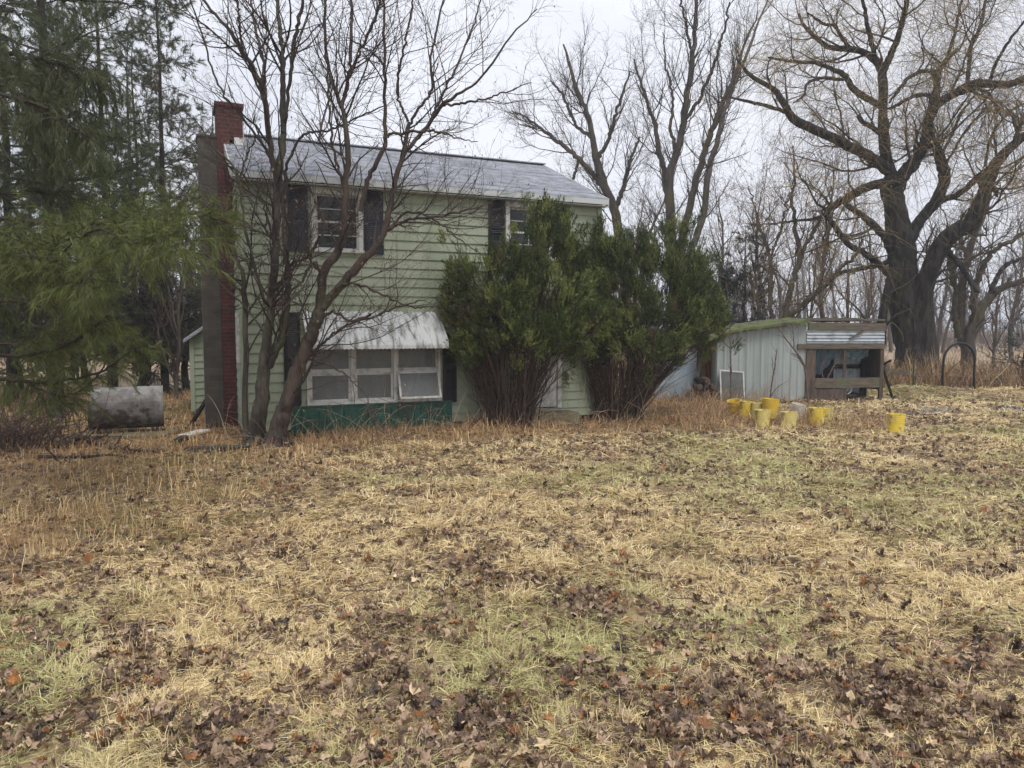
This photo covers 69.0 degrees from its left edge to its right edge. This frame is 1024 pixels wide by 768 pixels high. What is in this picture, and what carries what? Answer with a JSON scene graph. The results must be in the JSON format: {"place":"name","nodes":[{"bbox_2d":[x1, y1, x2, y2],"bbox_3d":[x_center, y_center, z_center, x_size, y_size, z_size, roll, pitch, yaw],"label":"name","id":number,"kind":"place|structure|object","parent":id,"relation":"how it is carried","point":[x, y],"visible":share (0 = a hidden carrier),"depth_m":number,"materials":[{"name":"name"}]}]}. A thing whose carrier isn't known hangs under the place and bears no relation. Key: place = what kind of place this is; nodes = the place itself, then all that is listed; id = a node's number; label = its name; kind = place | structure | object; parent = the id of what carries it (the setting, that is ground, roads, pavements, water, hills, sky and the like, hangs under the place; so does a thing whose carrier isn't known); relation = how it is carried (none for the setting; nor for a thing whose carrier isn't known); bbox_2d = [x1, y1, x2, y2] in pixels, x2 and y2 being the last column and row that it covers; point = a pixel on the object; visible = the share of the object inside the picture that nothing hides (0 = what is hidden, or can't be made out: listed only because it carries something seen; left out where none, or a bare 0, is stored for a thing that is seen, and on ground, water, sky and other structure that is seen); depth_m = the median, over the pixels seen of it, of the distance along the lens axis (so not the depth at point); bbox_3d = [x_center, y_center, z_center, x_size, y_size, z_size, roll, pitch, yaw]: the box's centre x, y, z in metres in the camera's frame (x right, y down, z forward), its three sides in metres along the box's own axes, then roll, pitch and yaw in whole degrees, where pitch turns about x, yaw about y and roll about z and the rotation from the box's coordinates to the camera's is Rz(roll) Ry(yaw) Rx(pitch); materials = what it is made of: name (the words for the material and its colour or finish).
{"place":"outdoors","nodes":[
{"label":"outdoors","id":0,"kind":"place"},
{"bbox_2d":[0,331,1023,767],"bbox_3d":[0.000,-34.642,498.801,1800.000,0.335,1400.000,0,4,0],"label":"ground","id":1,"kind":"structure","parent":0,"point":[634,613],"depth_m":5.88,"materials":[{"name":"beige plant"}]},
{"bbox_2d":[0,116,39,370],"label":"pine tree","id":2,"kind":"object","parent":1,"relation":"on","point":[20,232],"visible":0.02,"depth_m":32.13,"materials":[{"name":"green plant"}]},
{"bbox_2d":[0,292,43,392],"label":"cedar tree","id":3,"kind":"object","parent":1,"relation":"on","point":[20,334],"visible":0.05,"depth_m":21.50,"materials":[{"name":"green plant"}]},
{"bbox_2d":[0,0,101,402],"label":"pine tree","id":4,"kind":"object","parent":1,"relation":"on","point":[36,199],"visible":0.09,"depth_m":18.76,"materials":[{"name":"green plant"}]},
{"bbox_2d":[0,0,112,375],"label":"pine tree","id":5,"kind":"object","parent":1,"relation":"on","point":[21,163],"visible":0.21,"depth_m":15.18,"materials":[{"name":"green plant"}]},
{"bbox_2d":[20,255,124,391],"bbox_3d":[-13.366,-1.938,22.535,3.433,4.804,2.630,-3,5,-33],"label":"cedar tree","id":6,"kind":"object","parent":1,"relation":"on","point":[82,355],"visible":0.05,"depth_m":22.56,"materials":[{"name":"green plant"}]},
{"bbox_2d":[0,374,145,459],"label":"bramble","id":7,"kind":"object","parent":1,"relation":"on","point":[29,433],"visible":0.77,"depth_m":11.62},
{"bbox_2d":[8,0,140,377],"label":"pine tree","id":8,"kind":"object","parent":1,"relation":"on","point":[59,34],"visible":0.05,"depth_m":25.27,"materials":[{"name":"green plant"}]},
{"bbox_2d":[36,442,132,462],"bbox_3d":[-6.105,1.012,10.557,1.370,0.481,0.711,-1,4,-13],"label":"fallen branch","id":9,"kind":"object","parent":1,"relation":"on","point":[71,457],"visible":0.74,"depth_m":10.45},
{"bbox_2d":[0,0,169,419],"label":"pine tree","id":10,"kind":"object","parent":1,"relation":"on","point":[76,40],"visible":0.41,"depth_m":15.08,"materials":[{"name":"green plant"}]},
{"bbox_2d":[19,0,186,386],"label":"pine tree","id":11,"kind":"object","parent":1,"relation":"on","point":[131,168],"visible":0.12,"depth_m":20.29,"materials":[{"name":"green plant"}]},
{"bbox_2d":[0,0,248,433],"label":"pine tree","id":12,"kind":"object","parent":1,"relation":"on","point":[47,275],"visible":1,"depth_m":7.58,"materials":[{"name":"green plant"}]},
{"bbox_2d":[69,429,182,438],"bbox_3d":[-6.795,0.896,13.161,1.600,0.095,0.850,0,4,0],"label":"concrete pad","id":13,"kind":"object","parent":1,"relation":"on","point":[131,434],"visible":0.28,"depth_m":12.98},
{"bbox_2d":[87,384,163,434],"bbox_3d":[-6.828,0.429,13.213,1.173,0.840,0.650,-2,5,-25],"label":"oil tank","id":14,"kind":"object","parent":13,"relation":"on","point":[131,411],"visible":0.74,"depth_m":13.00,"materials":[{"name":"paint"}]},
{"bbox_2d":[71,33,191,375],"bbox_3d":[-14.556,-6.585,28.648,4.594,12.853,4.592,-2,5,-22],"label":"pine tree","id":15,"kind":"object","parent":1,"relation":"on","point":[113,55],"visible":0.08,"depth_m":28.37,"materials":[{"name":"green plant"}]},
{"bbox_2d":[83,36,193,384],"bbox_3d":[-12.220,-5.609,24.662,4.550,11.478,4.113,4,6,45],"label":"pine tree","id":16,"kind":"object","parent":1,"relation":"on","point":[143,87],"visible":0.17,"depth_m":24.36,"materials":[{"name":"green plant"}]},
{"bbox_2d":[92,258,190,397],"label":"cedar tree","id":17,"kind":"object","parent":1,"relation":"on","point":[143,380],"visible":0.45,"depth_m":20.79,"materials":[{"name":"green plant"}]},
{"bbox_2d":[76,0,214,392],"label":"pine tree","id":18,"kind":"object","parent":1,"relation":"on","point":[154,9],"visible":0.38,"depth_m":20.88,"materials":[{"name":"green plant"}]},
{"bbox_2d":[109,170,201,398],"bbox_3d":[-8.824,-2.507,19.404,2.786,5.981,2.571,0,4,-4],"label":"bare tree","id":19,"kind":"object","parent":1,"relation":"on","point":[176,362],"visible":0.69,"depth_m":19.47,"materials":[{"name":"grey plant"}]},
{"bbox_2d":[126,95,200,313],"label":"bare tree","id":20,"kind":"object","parent":1,"relation":"on","point":[164,184],"visible":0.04,"depth_m":40.37,"materials":[{"name":"grey plant"}]},
{"bbox_2d":[131,249,202,389],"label":"cedar tree","id":21,"kind":"object","parent":1,"relation":"on","point":[184,367],"visible":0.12,"depth_m":22.50,"materials":[{"name":"green plant"}]},
{"bbox_2d":[170,435,188,446],"bbox_3d":[-5.290,0.919,11.861,0.120,0.158,0.403,0,4,1],"label":"board","id":22,"kind":"object","parent":1,"relation":"on","point":[181,437],"visible":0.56,"depth_m":11.83,"materials":[{"name":"grey wood"}]},
{"bbox_2d":[171,96,214,331],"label":"pine tree","id":23,"kind":"object","parent":1,"relation":"on","point":[201,111],"visible":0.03,"depth_m":30.27,"materials":[{"name":"green plant"}]},
{"bbox_2d":[178,429,209,436],"bbox_3d":[-5.480,0.846,12.851,0.220,0.079,0.509,2,5,25],"label":"board","id":24,"kind":"object","parent":1,"relation":"on","point":[194,432],"visible":0.63,"depth_m":12.81,"materials":[{"name":"white plastic"}]},
{"bbox_2d":[188,399,204,425],"bbox_3d":[-6.093,0.556,14.479,0.070,0.514,0.472,2,5,23],"label":"leaning post","id":25,"kind":"object","parent":1,"relation":"on","point":[198,412],"visible":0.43,"depth_m":14.45,"materials":[{"name":"grey wood"}]},
{"bbox_2d":[184,445,251,451],"bbox_3d":[-4.432,0.969,11.241,0.947,0.070,0.160,-1,4,-7],"label":"plank","id":26,"kind":"object","parent":1,"relation":"on","point":[218,447],"visible":0.6,"depth_m":11.18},
{"bbox_2d":[0,425,462,589],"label":"straw weeds","id":27,"kind":"object","parent":1,"relation":"on","point":[139,485],"visible":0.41,"depth_m":9.07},
{"bbox_2d":[75,0,452,446],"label":"maple tree","id":28,"kind":"object","parent":1,"relation":"on","point":[268,353],"visible":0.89,"depth_m":11.31,"materials":[{"name":"grey plant"}]},
{"bbox_2d":[287,30,370,143],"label":"bare tree","id":29,"kind":"object","parent":1,"relation":"on","point":[324,114],"visible":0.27,"depth_m":41.50,"materials":[{"name":"grey plant"}]},
{"bbox_2d":[170,0,590,462],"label":"maple tree","id":30,"kind":"object","parent":1,"relation":"on","point":[284,408],"visible":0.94,"depth_m":11.49,"materials":[{"name":"grey plant"}]},
{"bbox_2d":[183,101,608,437],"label":"green house","id":31,"kind":"structure","parent":1,"relation":"on","point":[216,348],"depth_m":13.64,"materials":[{"name":"wood"}]},
{"bbox_2d":[235,313,240,362],"bbox_3d":[-4.835,-0.819,13.233,0.110,0.872,0.500,-2,5,-23],"label":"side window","id":32,"kind":"structure","parent":31,"relation":"in","point":[237,326],"depth_m":13.01,"materials":[{"name":"white glass"}]},
{"bbox_2d":[310,186,364,253],"bbox_3d":[-3.097,-2.850,13.093,0.924,1.099,0.405,-2,5,-23],"label":"window","id":33,"kind":"structure","parent":31,"relation":"in","point":[348,247],"depth_m":13.07,"materials":[{"name":"white glass"}]},
{"bbox_2d":[306,348,441,405],"bbox_3d":[-2.444,-0.184,13.389,2.423,1.057,0.438,-2,5,-23],"label":"picture window","id":34,"kind":"structure","parent":31,"relation":"in","point":[395,368],"depth_m":13.42,"materials":[{"name":"white glass"}]},
{"bbox_2d":[505,201,553,259],"bbox_3d":[0.303,-2.952,14.470,1.021,1.095,0.235,-2,5,-23],"label":"window","id":35,"kind":"structure","parent":31,"relation":"in","point":[516,216],"depth_m":14.44,"materials":[{"name":"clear glass"}]},
{"bbox_2d":[525,342,556,406],"bbox_3d":[0.561,-0.443,14.736,0.719,1.810,0.048,-2,5,-23],"label":"door","id":36,"kind":"structure","parent":31,"relation":"in","point":[549,403],"depth_m":14.84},
{"bbox_2d":[113,404,775,471],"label":"brown weeds","id":37,"kind":"object","parent":1,"relation":"on","point":[468,423],"visible":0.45,"depth_m":13.25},
{"bbox_2d":[207,371,754,443],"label":"dry canes","id":38,"kind":"object","parent":1,"relation":"on","point":[479,409],"visible":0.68,"depth_m":13.48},
{"bbox_2d":[0,384,1023,767],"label":"fallen leaves","id":39,"kind":"object","parent":1,"relation":"on","point":[894,708],"depth_m":4.25,"materials":[{"name":"plant"}]},
{"bbox_2d":[0,195,1023,363],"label":"woods","id":40,"kind":"object","parent":1,"relation":"on","point":[980,337],"visible":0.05,"depth_m":80.01,"materials":[{"name":"plant"}]},
{"bbox_2d":[0,412,1023,767],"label":"dry stalks","id":41,"kind":"object","parent":1,"relation":"on","point":[494,612],"visible":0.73,"depth_m":4.44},
{"bbox_2d":[0,425,1023,767],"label":"twig litter","id":42,"kind":"object","parent":1,"relation":"on","point":[522,635],"visible":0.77,"depth_m":4.70,"materials":[{"name":"wood"}]},
{"bbox_2d":[0,346,1023,386],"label":"field stubble","id":43,"kind":"object","parent":1,"relation":"on","point":[947,354],"visible":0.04,"depth_m":35.76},
{"bbox_2d":[433,188,609,429],"bbox_3d":[0.182,-1.354,13.471,3.120,4.551,2.030,-2,5,-24],"label":"yew bush","id":44,"kind":"object","parent":1,"relation":"on","point":[556,323],"visible":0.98,"depth_m":13.36,"materials":[{"name":"plant"}]},
{"bbox_2d":[466,3,675,354],"bbox_3d":[2.782,-9.964,38.099,11.142,17.292,5.860,1,4,12],"label":"bare tree","id":45,"kind":"object","parent":1,"relation":"on","point":[599,178],"visible":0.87,"depth_m":37.13,"materials":[{"name":"grey plant"}]},
{"bbox_2d":[613,136,685,308],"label":"boxelder tree","id":46,"kind":"object","parent":1,"relation":"on","point":[639,217],"visible":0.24,"depth_m":47.16,"materials":[{"name":"grey plant"}]},
{"bbox_2d":[556,204,746,422],"bbox_3d":[2.839,-1.409,15.081,3.695,4.431,2.784,1,4,17],"label":"yew bush","id":47,"kind":"object","parent":1,"relation":"on","point":[691,284],"visible":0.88,"depth_m":14.88,"materials":[{"name":"plant"}]},
{"bbox_2d":[617,165,685,322],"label":"bare tree","id":48,"kind":"object","parent":1,"relation":"on","point":[651,228],"visible":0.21,"depth_m":43.05,"materials":[{"name":"grey plant"}]},
{"bbox_2d":[655,331,712,398],"bbox_3d":[4.519,-0.575,20.776,1.527,1.780,2.520,0,4,0],"label":"side lean to","id":49,"kind":"object","parent":1,"relation":"on","point":[691,376],"visible":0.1,"depth_m":19.56,"materials":[{"name":"white wood"}]},
{"bbox_2d":[667,386,710,402],"bbox_3d":[4.424,0.344,18.802,1.282,0.603,1.145,0,4,0],"label":"bramble","id":50,"kind":"object","parent":1,"relation":"on","point":[677,396],"visible":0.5,"depth_m":18.73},
{"bbox_2d":[692,359,702,396],"bbox_3d":[4.809,-0.120,19.376,0.090,1.090,0.461,4,6,42],"label":"leaning board","id":51,"kind":"object","parent":1,"relation":"on","point":[699,368],"visible":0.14,"depth_m":19.41,"materials":[{"name":"grey wood"}]},
{"bbox_2d":[592,0,810,326],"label":"bare tree","id":52,"kind":"object","parent":1,"relation":"on","point":[667,176],"visible":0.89,"depth_m":33.24,"materials":[{"name":"grey plant"}]},
{"bbox_2d":[675,141,761,299],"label":"boxelder tree","id":53,"kind":"object","parent":1,"relation":"on","point":[719,229],"visible":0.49,"depth_m":45.21,"materials":[{"name":"grey plant"}]},
{"bbox_2d":[705,249,750,333],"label":"spruce tree","id":54,"kind":"object","parent":1,"relation":"on","point":[719,277],"visible":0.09,"depth_m":33.56,"materials":[{"name":"green plant"}]},
{"bbox_2d":[719,369,744,400],"bbox_3d":[5.581,0.058,18.877,0.622,0.858,0.021,0,-8,0],"label":"screen frame","id":55,"kind":"object","parent":1,"relation":"on","point":[737,378],"visible":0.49,"depth_m":18.88,"materials":[{"name":"white metal"}]},
{"bbox_2d":[727,398,740,415],"bbox_3d":[4.842,0.527,16.193,0.301,0.352,0.301,-14,15,-21],"label":"bucket","id":56,"kind":"object","parent":1,"relation":"on","point":[735,403],"visible":0.68,"depth_m":16.09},
{"bbox_2d":[721,282,750,398],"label":"sapling","id":57,"kind":"object","parent":1,"relation":"on","point":[730,340],"visible":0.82,"depth_m":17.73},
{"bbox_2d":[712,225,778,333],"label":"spruce tree","id":58,"kind":"object","parent":1,"relation":"on","point":[734,281],"visible":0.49,"depth_m":31.76,"materials":[{"name":"green plant"}]},
{"bbox_2d":[739,401,754,417],"bbox_3d":[4.990,0.553,15.866,0.316,0.371,0.316,3,4,0],"label":"bucket","id":59,"kind":"object","parent":1,"relation":"on","point":[744,404],"visible":0.72,"depth_m":15.75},
{"bbox_2d":[750,402,761,418],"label":"bucket","id":60,"kind":"object","parent":1,"relation":"on","point":[757,405],"visible":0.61,"depth_m":15.65,"materials":[{"name":"yellow plastic"}]},
{"bbox_2d":[714,164,804,329],"bbox_3d":[11.667,-5.535,35.734,4.146,9.647,4.493,-4,6,-42],"label":"bare tree","id":61,"kind":"object","parent":1,"relation":"on","point":[767,237],"visible":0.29,"depth_m":35.60,"materials":[{"name":"grey plant"}]},
{"bbox_2d":[754,409,770,427],"bbox_3d":[4.868,0.685,14.483,0.316,0.371,0.316,0,4,0],"label":"bucket","id":62,"kind":"object","parent":1,"relation":"on","point":[762,419],"visible":0.88,"depth_m":14.37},
{"bbox_2d":[723,105,809,318],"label":"boxelder tree","id":63,"kind":"object","parent":1,"relation":"on","point":[764,187],"visible":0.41,"depth_m":40.45,"materials":[{"name":"brown plant"}]},
{"bbox_2d":[762,398,779,418],"bbox_3d":[5.375,0.513,15.518,0.352,0.416,0.352,3,4,0],"label":"bucket","id":64,"kind":"object","parent":1,"relation":"on","point":[772,404],"visible":0.81,"depth_m":15.38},
{"bbox_2d":[769,343,788,397],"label":"sapling","id":65,"kind":"object","parent":1,"relation":"on","point":[771,393],"visible":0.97,"depth_m":18.09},
{"bbox_2d":[749,206,810,326],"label":"bare tree","id":66,"kind":"object","parent":1,"relation":"on","point":[779,295],"visible":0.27,"depth_m":50.41,"materials":[{"name":"grey plant"}]},
{"bbox_2d":[648,381,917,433],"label":"dry grass","id":67,"kind":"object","parent":1,"relation":"on","point":[840,422],"visible":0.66,"depth_m":15.13,"materials":[{"name":"plant"}]},
{"bbox_2d":[689,317,885,400],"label":"shed","id":68,"kind":"structure","parent":1,"relation":"on","point":[861,347],"depth_m":19.03,"materials":[{"name":"metal"}]},
{"bbox_2d":[816,352,842,377],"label":"sapling","id":69,"kind":"object","parent":68,"relation":"in","point":[821,371],"visible":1,"depth_m":19.06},
{"bbox_2d":[780,411,798,429],"bbox_3d":[5.307,0.719,14.270,0.328,0.371,0.361,0,4,0],"label":"bucket","id":70,"kind":"object","parent":1,"relation":"on","point":[790,418],"visible":0.87,"depth_m":14.17,"materials":[{"name":"yellow plastic"}]},
{"bbox_2d":[777,315,808,403],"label":"sapling","id":71,"kind":"object","parent":1,"relation":"on","point":[803,364],"visible":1,"depth_m":18.30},
{"bbox_2d":[790,402,805,419],"bbox_3d":[5.973,0.591,15.615,0.301,0.352,0.301,10,11,-1],"label":"bucket","id":72,"kind":"object","parent":1,"relation":"on","point":[795,406],"visible":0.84,"depth_m":15.50,"materials":[{"name":"white plastic"}]},
{"bbox_2d":[710,96,887,326],"bbox_3d":[10.195,-5.501,27.015,6.117,9.185,3.484,3,5,36],"label":"boxelder tree","id":73,"kind":"object","parent":1,"relation":"on","point":[793,313],"visible":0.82,"depth_m":26.79,"materials":[{"name":"grey plant"}]},
{"bbox_2d":[767,198,837,340],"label":"bare tree","id":74,"kind":"object","parent":1,"relation":"on","point":[811,308],"visible":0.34,"depth_m":34.75,"materials":[{"name":"grey plant"}]},
{"bbox_2d":[607,346,1023,390],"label":"thicket weeds","id":75,"kind":"object","parent":1,"relation":"on","point":[893,380],"visible":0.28,"depth_m":22.18,"materials":[{"name":"plant"}]},
{"bbox_2d":[809,407,825,425],"bbox_3d":[6.048,0.654,14.780,0.316,0.371,0.316,0,4,0],"label":"bucket","id":76,"kind":"object","parent":1,"relation":"on","point":[817,411],"visible":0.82,"depth_m":14.66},
{"bbox_2d":[824,407,832,421],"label":"bucket","id":77,"kind":"object","parent":1,"relation":"on","point":[827,410],"visible":0.36,"depth_m":14.86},
{"bbox_2d":[788,97,871,322],"bbox_3d":[16.834,-8.313,39.323,4.546,14.701,5.675,3,5,33],"label":"boxelder tree","id":78,"kind":"object","parent":1,"relation":"on","point":[820,293],"visible":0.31,"depth_m":39.23,"materials":[{"name":"grey plant"}]},
{"bbox_2d":[670,0,1023,380],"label":"willow tree","id":79,"kind":"object","parent":1,"relation":"on","point":[908,292],"visible":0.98,"depth_m":26.06,"materials":[{"name":"grey plant"}]},
{"bbox_2d":[815,198,889,325],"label":"bare tree","id":80,"kind":"object","parent":1,"relation":"on","point":[847,304],"visible":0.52,"depth_m":32.66,"materials":[{"name":"grey plant"}]},
{"bbox_2d":[846,392,859,399],"bbox_3d":[8.718,0.315,19.448,0.660,0.200,0.660,0,4,0],"label":"tyre","id":81,"kind":"object","parent":1,"relation":"on","point":[852,395],"visible":0.39,"depth_m":19.15,"materials":[{"name":"rubber"}]},
{"bbox_2d":[827,162,886,322],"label":"boxelder tree","id":82,"kind":"object","parent":1,"relation":"on","point":[872,281],"visible":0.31,"depth_m":45.43,"materials":[{"name":"grey plant"}]},
{"bbox_2d":[874,227,892,352],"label":"bare tree","id":83,"kind":"object","parent":1,"relation":"on","point":[889,335],"visible":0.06,"depth_m":59.91,"materials":[{"name":"grey plant"}]},
{"bbox_2d":[884,368,893,396],"bbox_3d":[9.712,-0.063,19.276,0.437,0.832,0.066,-2,5,-22],"label":"wooden pole","id":84,"kind":"object","parent":1,"relation":"on","point":[889,387],"visible":0.85,"depth_m":19.27,"materials":[{"name":"brown wood"}]},
{"bbox_2d":[886,413,906,432],"bbox_3d":[7.168,0.750,13.902,0.346,0.394,0.376,0,4,0],"label":"bucket","id":85,"kind":"object","parent":1,"relation":"on","point":[895,422],"visible":0.92,"depth_m":13.80,"materials":[{"name":"yellow plastic"}]},
{"bbox_2d":[912,364,914,386],"bbox_3d":[11.384,-0.085,21.130,0.036,0.992,0.031,0,4,0],"label":"fence post","id":86,"kind":"object","parent":1,"relation":"on","point":[913,375],"visible":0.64,"depth_m":21.11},
{"bbox_2d":[879,215,952,333],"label":"bare tree","id":87,"kind":"object","parent":1,"relation":"on","point":[933,298],"visible":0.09,"depth_m":30.33,"materials":[{"name":"grey plant"}]},
{"bbox_2d":[884,362,966,388],"bbox_3d":[12.610,-0.180,22.652,3.498,0.902,0.126,-2,5,-23],"label":"rail fence","id":88,"kind":"object","parent":1,"relation":"on","point":[901,372],"visible":0.38,"depth_m":22.23,"materials":[{"name":"brown wood"}]},
{"bbox_2d":[941,342,975,388],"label":"garden arch","id":89,"kind":"structure","parent":1,"relation":"on","point":[944,356],"depth_m":21.08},
{"bbox_2d":[893,406,1023,413],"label":"gravel track","id":90,"kind":"structure","parent":1,"relation":"on","point":[940,408],"depth_m":16.78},
{"bbox_2d":[896,356,1023,388],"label":"brush pile","id":91,"kind":"object","parent":1,"relation":"on","point":[999,377],"visible":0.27,"depth_m":22.52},
{"bbox_2d":[939,235,987,352],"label":"bare tree","id":92,"kind":"object","parent":1,"relation":"on","point":[945,335],"visible":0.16,"depth_m":57.18,"materials":[{"name":"grey plant"}]},
{"bbox_2d":[912,159,1023,374],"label":"bare tree","id":93,"kind":"object","parent":1,"relation":"on","point":[965,333],"visible":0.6,"depth_m":29.69,"materials":[{"name":"grey plant"}]},
{"bbox_2d":[966,209,1023,364],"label":"bare tree","id":94,"kind":"object","parent":1,"relation":"on","point":[995,338],"visible":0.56,"depth_m":36.81,"materials":[{"name":"grey plant"}]},
{"bbox_2d":[971,308,1023,380],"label":"bush","id":95,"kind":"object","parent":1,"relation":"on","point":[1013,344],"visible":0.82,"depth_m":24.36,"materials":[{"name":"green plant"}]},
{"bbox_2d":[983,170,1023,362],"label":"boxelder tree","id":96,"kind":"object","parent":1,"relation":"on","point":[1016,300],"visible":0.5,"depth_m":41.50,"materials":[{"name":"grey plant"}]},
{"bbox_2d":[0,0,1023,330],"label":"sky","id":97,"kind":"structure","parent":0,"point":[614,13],"materials":[{"name":"white"}]},
{"bbox_3d":[4.785,0.365,19.166,0.162,0.152,0.454,0,4,0],"label":"firewood log","id":98,"kind":"object","parent":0,"visible":0},
{"bbox_2d":[695,389,703,395],"bbox_3d":[4.804,0.208,19.154,0.158,0.157,0.454,0,4,0],"label":"firewood log","id":99,"kind":"object","parent":98,"relation":"on","point":[697,390],"visible":0.59,"depth_m":18.93,"materials":[{"name":"brown wood"}]},
{"bbox_2d":[693,382,702,389],"bbox_3d":[4.774,0.053,19.143,0.159,0.158,0.454,0,4,0],"label":"firewood log","id":100,"kind":"object","parent":99,"relation":"on","point":[697,385],"visible":0.93,"depth_m":18.92,"materials":[{"name":"brown wood"}]},
{"bbox_2d":[694,377,703,382],"bbox_3d":[4.800,-0.096,19.132,0.139,0.147,0.452,0,4,-2],"label":"firewood log","id":101,"kind":"object","parent":100,"relation":"on","point":[698,380],"visible":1,"depth_m":18.93,"materials":[{"name":"brown wood"}]},
{"bbox_3d":[4.976,0.210,19.154,0.151,0.150,0.451,0,4,0],"label":"firewood log","id":102,"kind":"object","parent":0,"visible":0},
{"bbox_2d":[701,383,709,389],"bbox_3d":[4.955,0.058,19.143,0.146,0.152,0.451,0,4,2],"label":"firewood log","id":103,"kind":"object","parent":102,"relation":"on","point":[704,386],"visible":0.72,"depth_m":18.92,"materials":[{"name":"grey wood"}]},
{"bbox_2d":[701,376,710,383],"bbox_3d":[4.974,-0.103,19.131,0.153,0.156,0.454,0,4,0],"label":"firewood log","id":104,"kind":"object","parent":103,"relation":"on","point":[707,380],"visible":0.79,"depth_m":18.91,"materials":[{"name":"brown wood"}]},
{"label":"firewood log","id":105,"kind":"object","parent":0,"visible":0},
{"bbox_2d":[708,383,715,388],"bbox_3d":[5.124,0.053,19.143,0.129,0.137,0.452,0,4,2],"label":"firewood log","id":106,"kind":"object","parent":105,"relation":"on","point":[712,386],"visible":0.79,"depth_m":18.92,"materials":[{"name":"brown wood"}]}
]}

